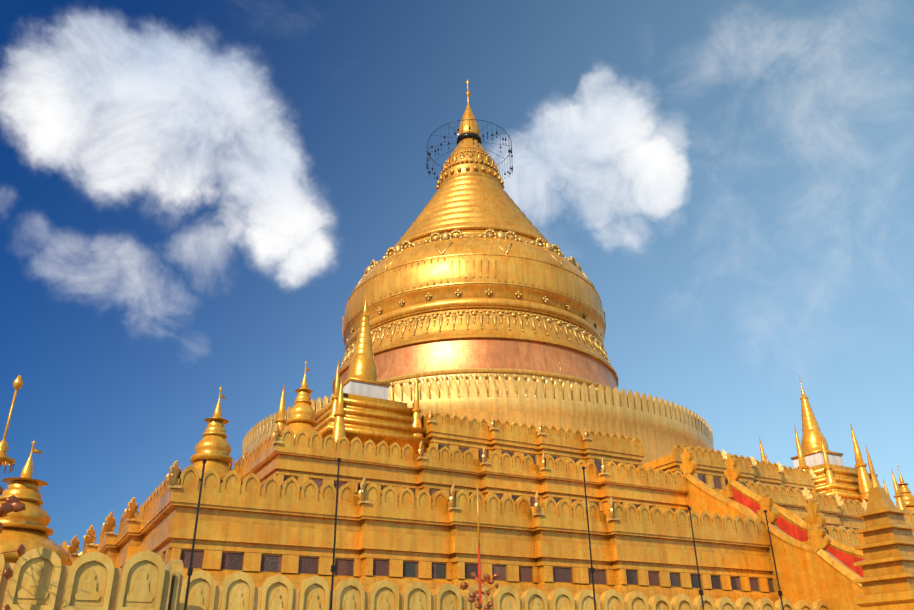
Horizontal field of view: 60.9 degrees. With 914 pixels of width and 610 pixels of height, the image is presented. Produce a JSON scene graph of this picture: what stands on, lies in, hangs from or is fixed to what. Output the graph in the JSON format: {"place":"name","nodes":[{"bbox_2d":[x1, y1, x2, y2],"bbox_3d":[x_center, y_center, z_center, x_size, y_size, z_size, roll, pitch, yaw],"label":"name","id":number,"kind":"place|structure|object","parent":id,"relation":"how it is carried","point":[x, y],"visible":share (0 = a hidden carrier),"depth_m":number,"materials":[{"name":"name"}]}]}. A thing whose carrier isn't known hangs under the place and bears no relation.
{"place":"outdoors","nodes":[
{"label":"outdoors","id":0,"kind":"place"},
{"bbox_2d":[0,547,827,609],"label":"plinth merlons","id":1,"kind":"object","parent":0,"point":[42,578],"visible":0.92,"depth_m":18.22,"materials":[{"name":"gold metal"}]},
{"bbox_2d":[0,0,913,553],"label":"sky","id":2,"kind":"structure","parent":0,"point":[196,196],"materials":[{"name":"blue"}]},
{"bbox_2d":[853,448,913,609],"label":"tiered spire","id":3,"kind":"structure","parent":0,"point":[886,581],"depth_m":22.56,"materials":[{"name":"gold metal"}]},
{"label":"ground","id":4,"kind":"structure","parent":0,"visible":0},
{"bbox_2d":[0,440,71,583],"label":"corner stupas","id":5,"kind":"object","parent":4,"relation":"on","point":[27,528],"visible":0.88,"depth_m":15.65,"materials":[{"name":"gold metal"}]},
{"bbox_2d":[0,462,493,609],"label":"banner pole shafts","id":6,"kind":"object","parent":4,"relation":"on","point":[479,579],"visible":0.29,"depth_m":18.17,"materials":[{"name":"gold metal"}]},
{"bbox_2d":[0,375,479,546],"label":"ornamental poles","id":7,"kind":"object","parent":6,"relation":"on","point":[5,460],"visible":1,"depth_m":14.43,"materials":[{"name":"gold metal"}]},
{"bbox_2d":[0,486,499,609],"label":"flowers","id":8,"kind":"object","parent":6,"relation":"attached to","point":[15,504],"visible":0.98,"depth_m":13.91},
{"bbox_2d":[70,488,855,604],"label":"terrace","id":9,"kind":"structure","parent":4,"relation":"on","point":[259,540],"depth_m":24.51,"materials":[{"name":"gold metal"}]},
{"bbox_2d":[68,460,619,554],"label":"terrace flames","id":10,"kind":"object","parent":9,"relation":"on","point":[173,474],"visible":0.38,"depth_m":25.76,"materials":[{"name":"gold metal"}]},
{"bbox_2d":[67,465,913,556],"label":"terrace merlons","id":11,"kind":"object","parent":9,"relation":"on","point":[231,483],"visible":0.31,"depth_m":25.15,"materials":[{"name":"gold metal"}]},
{"bbox_2d":[239,443,913,534],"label":"terrace","id":12,"kind":"structure","parent":9,"relation":"on","point":[282,463],"depth_m":30.40,"materials":[{"name":"gold metal"}]},
{"bbox_2d":[235,422,814,491],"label":"terrace","id":13,"kind":"structure","parent":12,"relation":"on","point":[709,472],"depth_m":36.40,"materials":[{"name":"gold metal"}]},
{"bbox_2d":[234,411,811,478],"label":"terrace merlons","id":14,"kind":"object","parent":13,"relation":"on","point":[524,428],"visible":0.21,"depth_m":36.83,"materials":[{"name":"gold metal"}]},
{"bbox_2d":[243,409,815,478],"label":"parapet ornaments","id":15,"kind":"object","parent":13,"relation":"on","point":[724,458],"visible":0.12,"depth_m":36.79,"materials":[{"name":"gold metal"}]},
{"bbox_2d":[229,424,866,511],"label":"terrace flames","id":16,"kind":"object","parent":12,"relation":"on","point":[805,491],"visible":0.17,"depth_m":31.24,"materials":[{"name":"gold metal"}]},
{"bbox_2d":[190,361,913,512],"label":"small stupas","id":17,"kind":"object","parent":12,"relation":"on","point":[213,448],"visible":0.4,"depth_m":29.03,"materials":[{"name":"gold metal"}]},
{"bbox_2d":[230,428,913,521],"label":"terrace merlons","id":18,"kind":"object","parent":12,"relation":"on","point":[395,450],"visible":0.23,"depth_m":31.14,"materials":[{"name":"gold metal"}]},
{"bbox_2d":[309,288,891,502],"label":"corner stupas","id":19,"kind":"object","parent":12,"relation":"on","point":[376,421],"depth_m":35.40,"materials":[{"name":"gold metal"}]},
{"bbox_2d":[343,380,843,468],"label":"terrace corner tower blocks","id":20,"kind":"structure","parent":19,"relation":"attached to","point":[382,391],"depth_m":35.14,"materials":[{"name":"white paint"}]},
{"bbox_2d":[78,474,864,609],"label":"stair balustrades","id":21,"kind":"object","parent":4,"relation":"on","point":[809,573],"visible":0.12,"depth_m":29.29,"materials":[{"name":"gold metal"}]},
{"bbox_2d":[61,447,864,550],"bbox_3d":[1.465,17.227,51.103,54.654,5.330,54.654,13,-29,-26],"label":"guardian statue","id":22,"kind":"object","parent":21,"relation":"on","point":[814,516],"visible":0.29,"depth_m":31.65,"materials":[{"name":"gold metal"}]},
{"bbox_2d":[184,458,783,609],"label":"lamp posts","id":23,"kind":"object","parent":4,"relation":"on","point":[333,570],"visible":1,"depth_m":17.41,"materials":[{"name":"metal"}]},
{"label":"terrace","id":24,"kind":"structure","parent":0},
{"bbox_2d":[243,368,714,466],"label":"circular base","id":25,"kind":"object","parent":24,"relation":"on","point":[659,436],"visible":0.17,"depth_m":40.85,"materials":[{"name":"gold metal"}]},
{"bbox_2d":[242,377,713,454],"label":"ring parapet merlons","id":26,"kind":"object","parent":25,"relation":"on","point":[608,396],"visible":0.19,"depth_m":40.74,"materials":[{"name":"gold metal"}]},
{"bbox_2d":[340,338,616,388],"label":"circular drum band","id":27,"kind":"object","parent":25,"relation":"on","point":[471,353],"visible":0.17,"depth_m":47.34,"materials":[{"name":"polished copper"}]},
{"bbox_2d":[332,285,618,392],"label":"dome ring bands","id":28,"kind":"object","parent":27,"relation":"on","point":[500,298],"visible":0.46,"depth_m":49.50,"materials":[{"name":"gold metal"}]},
{"bbox_2d":[343,175,604,334],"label":"bell dome","id":29,"kind":"structure","parent":28,"relation":"on","point":[471,203],"depth_m":52.53,"materials":[{"name":"gold metal"}]},
{"bbox_2d":[436,138,503,190],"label":"spire lotus bulb","id":30,"kind":"object","parent":29,"relation":"on","point":[467,157],"visible":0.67,"depth_m":62.78,"materials":[{"name":"gold metal"}]},
{"bbox_2d":[426,119,512,178],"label":"hanging ornament ring","id":31,"kind":"object","parent":30,"relation":"attached to","point":[429,154],"visible":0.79,"depth_m":64.15,"materials":[{"name":"metal"}]},
{"bbox_2d":[457,133,481,144],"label":"dark band","id":32,"kind":"object","parent":30,"relation":"on","point":[471,135],"visible":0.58,"depth_m":65.35,"materials":[{"name":"metal"}]},
{"bbox_2d":[457,79,480,137],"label":"spire finial","id":33,"kind":"object","parent":32,"relation":"on","point":[464,125],"visible":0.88,"depth_m":66.18,"materials":[{"name":"gold metal"}]},
{"bbox_2d":[342,232,605,344],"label":"bell relief bars","id":34,"kind":"object","parent":29,"relation":"attached to","point":[458,271],"visible":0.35,"depth_m":50.79,"materials":[{"name":"gold metal"}]},
{"bbox_2d":[340,229,611,369],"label":"relief ornaments","id":35,"kind":"object","parent":28,"relation":"on","point":[445,235],"visible":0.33,"depth_m":51.17},
{"bbox_2d":[390,373,604,400],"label":"frieze ornaments","id":36,"kind":"object","parent":25,"relation":"attached to","point":[451,378],"visible":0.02,"depth_m":45.31,"materials":[{"name":"gold metal"}]}
]}

